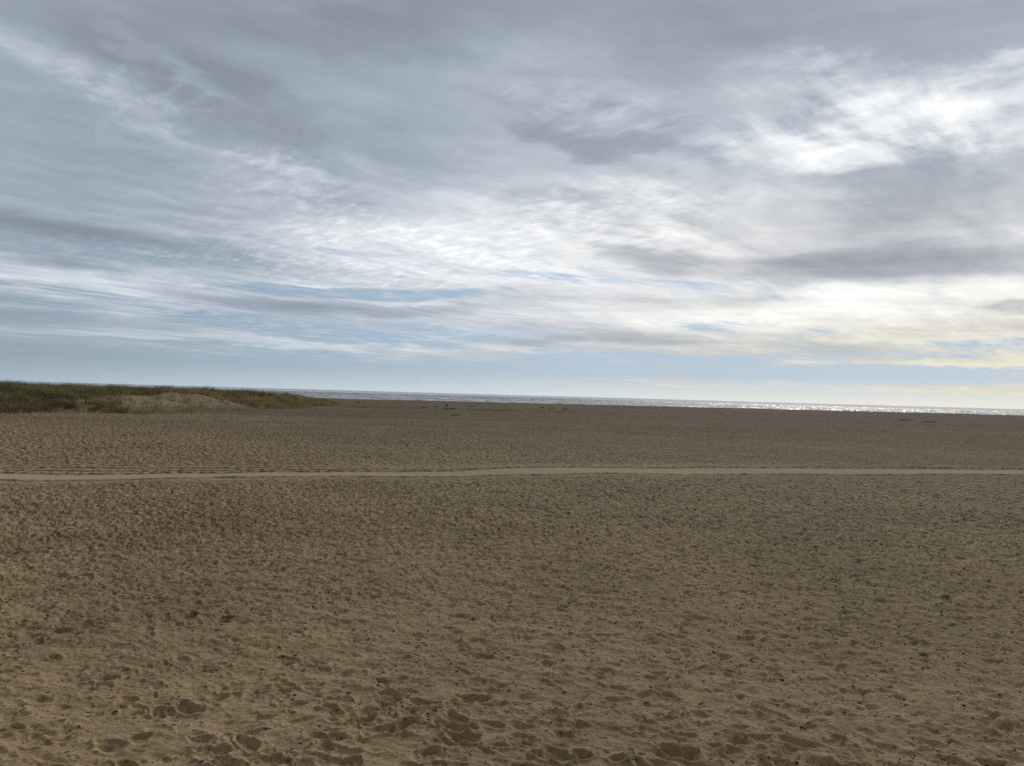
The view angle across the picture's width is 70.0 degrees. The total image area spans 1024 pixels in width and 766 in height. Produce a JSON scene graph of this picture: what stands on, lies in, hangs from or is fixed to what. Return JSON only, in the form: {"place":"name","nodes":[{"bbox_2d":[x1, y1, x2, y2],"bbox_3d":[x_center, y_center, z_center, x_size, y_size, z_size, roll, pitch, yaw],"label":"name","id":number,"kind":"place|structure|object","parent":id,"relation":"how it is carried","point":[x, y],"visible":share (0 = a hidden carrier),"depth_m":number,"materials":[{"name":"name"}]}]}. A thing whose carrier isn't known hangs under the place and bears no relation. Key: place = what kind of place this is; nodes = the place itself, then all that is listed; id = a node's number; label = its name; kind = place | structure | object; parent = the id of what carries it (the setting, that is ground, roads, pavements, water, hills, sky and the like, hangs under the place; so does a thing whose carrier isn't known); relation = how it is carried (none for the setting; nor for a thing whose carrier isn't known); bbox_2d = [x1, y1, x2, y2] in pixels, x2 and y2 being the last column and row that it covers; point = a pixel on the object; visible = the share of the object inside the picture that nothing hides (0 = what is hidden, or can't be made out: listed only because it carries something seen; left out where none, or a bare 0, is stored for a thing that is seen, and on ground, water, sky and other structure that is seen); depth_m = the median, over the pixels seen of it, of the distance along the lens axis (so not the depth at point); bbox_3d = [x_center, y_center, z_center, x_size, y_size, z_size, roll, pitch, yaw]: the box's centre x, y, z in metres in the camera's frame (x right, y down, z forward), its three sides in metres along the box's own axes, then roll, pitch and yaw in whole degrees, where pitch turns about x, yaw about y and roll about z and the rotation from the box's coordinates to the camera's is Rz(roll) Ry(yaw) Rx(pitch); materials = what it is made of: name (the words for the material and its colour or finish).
{"place":"outdoors","nodes":[
{"label":"outdoors","id":0,"kind":"place"},
{"bbox_2d":[177,699,192,703],"bbox_3d":[-3.281,3.197,7.351,0.128,0.014,0.126,2,-1,0],"label":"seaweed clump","id":1,"kind":"object","parent":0,"point":[184,701],"visible":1,"depth_m":7.34,"materials":[{"name":"brown plant"}]},
{"bbox_2d":[0,389,1023,765],"bbox_3d":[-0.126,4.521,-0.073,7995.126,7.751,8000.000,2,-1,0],"label":"beach","id":2,"kind":"structure","parent":0,"point":[368,723],"depth_m":11.90,"materials":[{"name":"brown sand"}]},
{"bbox_2d":[0,379,343,413],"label":"marram grass","id":3,"kind":"structure","parent":2,"relation":"on","point":[71,391],"depth_m":89.30,"materials":[{"name":"green plant"}]},
{"bbox_2d":[220,615,238,618],"bbox_3d":[-3.910,3.231,10.106,0.226,0.024,0.202,2,-1,0],"label":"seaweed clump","id":4,"kind":"object","parent":2,"relation":"on","point":[229,616],"visible":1,"depth_m":10.09,"materials":[{"name":"brown plant"}]},
{"bbox_2d":[346,406,580,412],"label":"beach greenery","id":5,"kind":"object","parent":2,"relation":"on","point":[412,408],"visible":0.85,"depth_m":146.54,"materials":[{"name":"green plant"}]},
{"bbox_2d":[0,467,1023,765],"bbox_3d":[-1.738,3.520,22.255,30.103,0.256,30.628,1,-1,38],"label":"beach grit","id":6,"kind":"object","parent":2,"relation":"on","point":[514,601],"visible":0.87,"depth_m":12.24,"materials":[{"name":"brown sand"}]},
{"bbox_2d":[0,462,1023,483],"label":"track","id":7,"kind":"structure","parent":0,"point":[557,469],"depth_m":30.86,"materials":[{"name":"beige sand"}]},
{"bbox_2d":[0,0,1023,408],"label":"sky","id":8,"kind":"structure","parent":0,"point":[785,201],"materials":[{"name":"grey"}]},
{"bbox_2d":[1,381,1023,414],"bbox_3d":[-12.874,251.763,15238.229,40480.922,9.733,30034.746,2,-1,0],"label":"sea","id":9,"kind":"structure","parent":0,"point":[350,394],"depth_m":918.02,"materials":[{"name":"liquid"}]}
]}

